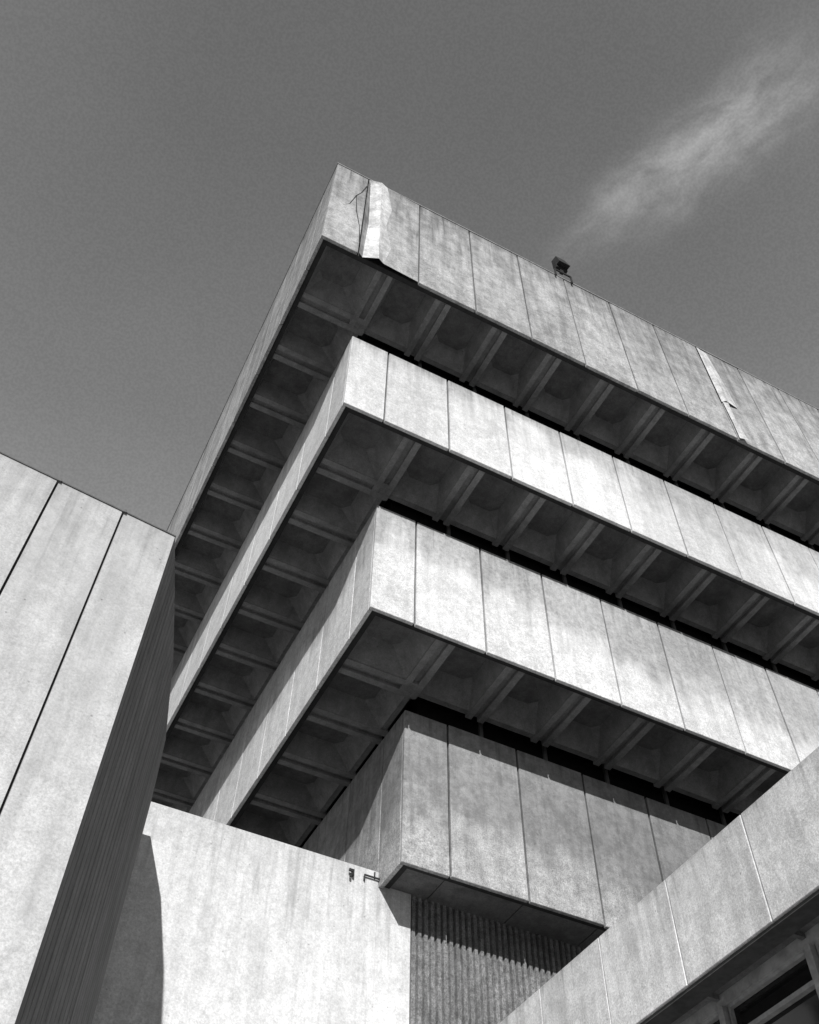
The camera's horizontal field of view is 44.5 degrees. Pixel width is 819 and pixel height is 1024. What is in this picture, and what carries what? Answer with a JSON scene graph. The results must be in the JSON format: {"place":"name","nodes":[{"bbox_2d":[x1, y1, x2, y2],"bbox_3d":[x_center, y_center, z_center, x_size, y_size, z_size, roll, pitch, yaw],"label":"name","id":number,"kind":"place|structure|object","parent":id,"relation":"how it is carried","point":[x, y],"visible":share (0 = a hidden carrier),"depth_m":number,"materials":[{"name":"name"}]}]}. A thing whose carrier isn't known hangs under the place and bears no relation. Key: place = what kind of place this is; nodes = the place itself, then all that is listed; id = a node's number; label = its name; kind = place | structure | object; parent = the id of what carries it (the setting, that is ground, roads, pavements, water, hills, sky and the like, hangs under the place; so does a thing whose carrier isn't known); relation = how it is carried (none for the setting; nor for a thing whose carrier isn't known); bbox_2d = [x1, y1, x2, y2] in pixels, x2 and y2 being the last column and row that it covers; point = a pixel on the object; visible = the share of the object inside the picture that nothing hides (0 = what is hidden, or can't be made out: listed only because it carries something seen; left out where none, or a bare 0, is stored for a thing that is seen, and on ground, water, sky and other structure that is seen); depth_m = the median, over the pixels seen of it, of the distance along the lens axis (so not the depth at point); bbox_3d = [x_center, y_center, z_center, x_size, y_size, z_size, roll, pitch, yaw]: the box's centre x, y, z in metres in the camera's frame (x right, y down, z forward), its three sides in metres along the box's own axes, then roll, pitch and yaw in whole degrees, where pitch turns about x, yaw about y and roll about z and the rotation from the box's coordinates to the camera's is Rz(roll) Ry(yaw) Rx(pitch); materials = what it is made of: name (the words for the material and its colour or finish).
{"place":"outdoors","nodes":[
{"label":"outdoors","id":0,"kind":"place"},
{"bbox_2d":[0,451,175,1023],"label":"concrete stair tower","id":1,"kind":"structure","parent":0,"point":[87,591],"depth_m":10.08,"materials":[{"name":"grey concrete"}]},
{"bbox_2d":[357,333,365,340],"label":"floor slab","id":2,"kind":"structure","parent":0,"point":[362,337],"depth_m":24.20,"materials":[{"name":"black concrete"}]},
{"bbox_2d":[171,246,818,678],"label":"coffered soffit","id":3,"kind":"structure","parent":2,"relation":"attached to","point":[343,300],"depth_m":24.95,"materials":[{"name":"concrete"}]},
{"bbox_2d":[175,183,818,557],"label":"joint backing","id":4,"kind":"object","parent":3,"relation":"on","point":[377,264],"visible":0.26,"depth_m":23.85,"materials":[{"name":"grey concrete"}]},
{"bbox_2d":[167,164,818,548],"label":"parapet band roof","id":5,"kind":"structure","parent":4,"relation":"attached to","point":[487,280],"depth_m":25.63,"materials":[{"name":"concrete"}]},
{"bbox_2d":[343,186,367,241],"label":"cladding cracks","id":6,"kind":"object","parent":5,"relation":"attached to","point":[356,209],"visible":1,"depth_m":24.29,"materials":[{"name":"grey concrete"}]},
{"bbox_2d":[362,180,391,263],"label":"buckled cladding","id":7,"kind":"structure","parent":5,"relation":"attached to","point":[377,244],"depth_m":24.00,"materials":[{"name":"grey concrete"}]},
{"bbox_2d":[166,163,818,530],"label":"roof coping","id":8,"kind":"object","parent":5,"relation":"on","point":[517,255],"visible":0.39,"depth_m":28.11,"materials":[{"name":"concrete"}]},
{"bbox_2d":[551,256,572,283],"bbox_3d":[4.287,-6.859,28.159,0.570,1.425,0.348,23,-56,-15],"label":"floodlight","id":9,"kind":"object","parent":5,"relation":"attached to","point":[560,266],"visible":1,"depth_m":28.12,"materials":[{"name":"metal"}]},
{"bbox_2d":[696,347,747,439],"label":"split cladding","id":10,"kind":"structure","parent":5,"relation":"attached to","point":[722,391],"depth_m":27.05,"materials":[{"name":"grey concrete"}]},
{"bbox_2d":[0,0,818,529],"label":"sky","id":11,"kind":"structure","parent":0,"point":[166,165],"materials":[{"name":"grey"}]},
{"bbox_2d":[151,413,818,812],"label":"coffered soffit","id":12,"kind":"structure","parent":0,"point":[363,469],"depth_m":22.80,"materials":[{"name":"concrete"}]},
{"bbox_2d":[379,500,386,506],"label":"floor slab","id":13,"kind":"structure","parent":12,"relation":"on","point":[382,504],"depth_m":22.21,"materials":[{"name":"black concrete"}]},
{"bbox_2d":[165,358,818,742],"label":"joint backing","id":14,"kind":"object","parent":12,"relation":"on","point":[297,500],"visible":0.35,"depth_m":21.78,"materials":[{"name":"grey concrete"}]},
{"bbox_2d":[166,336,818,731],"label":"parapet band","id":15,"kind":"object","parent":14,"relation":"attached to","point":[500,440],"visible":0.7,"depth_m":22.59,"materials":[{"name":"concrete"}]},
{"bbox_2d":[235,616,785,846],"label":"coffered soffit","id":16,"kind":"structure","parent":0,"point":[387,671],"depth_m":20.15,"materials":[{"name":"concrete"}]},
{"bbox_2d":[302,699,410,843],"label":"floor slab","id":17,"kind":"structure","parent":16,"relation":"on","point":[360,765],"depth_m":21.43,"materials":[{"name":"grey concrete"}]},
{"bbox_2d":[230,525,788,826],"bbox_3d":[4.067,12.691,27.876,21.855,3.004,21.816,23,-56,-15],"label":"joint backing","id":18,"kind":"object","parent":16,"relation":"on","point":[349,649],"visible":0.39,"depth_m":19.35,"materials":[{"name":"grey concrete"}]},
{"bbox_2d":[189,505,818,825],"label":"parapet band","id":19,"kind":"object","parent":18,"relation":"attached to","point":[532,621],"visible":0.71,"depth_m":20.42,"materials":[{"name":"concrete"}]},
{"bbox_2d":[299,722,726,847],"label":"window mullions","id":20,"kind":"object","parent":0,"point":[606,775],"depth_m":20.90,"materials":[{"name":"black metal"}]},
{"bbox_2d":[302,697,738,846],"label":"ribbon windows","id":21,"kind":"structure","parent":20,"relation":"attached to","point":[525,744],"depth_m":20.65,"materials":[{"name":"black glass"}]},
{"bbox_2d":[418,360,814,550],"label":"window mullions","id":22,"kind":"object","parent":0,"point":[578,439],"depth_m":25.55,"materials":[{"name":"black metal"}]},
{"bbox_2d":[364,335,818,551],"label":"ribbon windows","id":23,"kind":"structure","parent":22,"relation":"attached to","point":[447,376],"depth_m":25.32,"materials":[{"name":"black glass"}]},
{"bbox_2d":[446,525,818,682],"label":"window mullions","id":24,"kind":"object","parent":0,"point":[564,578],"depth_m":23.06,"materials":[{"name":"black metal"}]},
{"bbox_2d":[383,498,818,689],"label":"ribbon windows","id":25,"kind":"structure","parent":24,"relation":"attached to","point":[416,516],"depth_m":22.98,"materials":[{"name":"black glass"}]},
{"label":"ground","id":26,"kind":"structure","parent":0,"visible":0},
{"bbox_2d":[92,802,410,1023],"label":"concrete wall","id":27,"kind":"structure","parent":26,"relation":"on","point":[219,923],"depth_m":14.93,"materials":[{"name":"grey concrete"}]},
{"bbox_2d":[349,868,379,880],"bbox_3d":[-0.746,5.995,16.497,0.567,0.240,0.072,23,-56,-15],"label":"pipe bracket","id":28,"kind":"object","parent":27,"relation":"attached to","point":[352,871],"visible":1,"depth_m":16.46,"materials":[{"name":"metal"}]},
{"bbox_2d":[409,896,584,1023],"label":"ribbed storey wall","id":29,"kind":"structure","parent":26,"relation":"on","point":[466,968],"depth_m":16.35,"materials":[{"name":"concrete"}]},
{"bbox_2d":[680,923,818,1023],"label":"window frames","id":30,"kind":"structure","parent":26,"relation":"on","point":[769,971],"depth_m":11.10,"materials":[{"name":"grey concrete"}]},
{"bbox_2d":[713,958,818,1023],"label":"glazing","id":31,"kind":"structure","parent":30,"relation":"in","point":[804,1010],"depth_m":10.93,"materials":[{"name":"black glass"}]},
{"bbox_2d":[641,889,818,1023],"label":"roof","id":32,"kind":"structure","parent":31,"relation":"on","point":[773,935],"depth_m":11.10,"materials":[{"name":"grey concrete"}]},
{"bbox_2d":[499,747,818,1023],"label":"parapet","id":33,"kind":"structure","parent":32,"relation":"on","point":[720,910],"depth_m":11.78,"materials":[{"name":"concrete"}]},
{"bbox_2d":[540,815,775,1023],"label":"sealant joints","id":34,"kind":"object","parent":33,"relation":"attached to","point":[675,925],"visible":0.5,"depth_m":11.75,"materials":[{"name":"grey"}]},
{"bbox_2d":[671,916,818,1023],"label":"eaves soffit","id":35,"kind":"structure","parent":32,"relation":"attached to","point":[798,934],"depth_m":11.34,"materials":[{"name":"concrete"}]},
{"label":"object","id":36,"kind":"object","parent":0,"visible":0},
{"bbox_2d":[391,856,604,948],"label":"slab","id":37,"kind":"structure","parent":36,"relation":"attached to","point":[447,894],"depth_m":16.93,"materials":[{"name":"concrete"}]},
{"bbox_2d":[385,746,606,930],"bbox_3d":[4.644,16.563,26.095,21.855,3.156,21.816,23,-56,-15],"label":"joint backing","id":38,"kind":"object","parent":37,"relation":"on","point":[397,875],"visible":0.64,"depth_m":16.65,"materials":[{"name":"grey concrete"}]},
{"bbox_2d":[302,710,725,929],"bbox_3d":[4.637,16.520,26.054,21.879,3.253,21.897,23,-56,-15],"label":"parapet band","id":39,"kind":"object","parent":37,"relation":"on","point":[607,856],"visible":0.48,"depth_m":18.09,"materials":[{"name":"concrete"}]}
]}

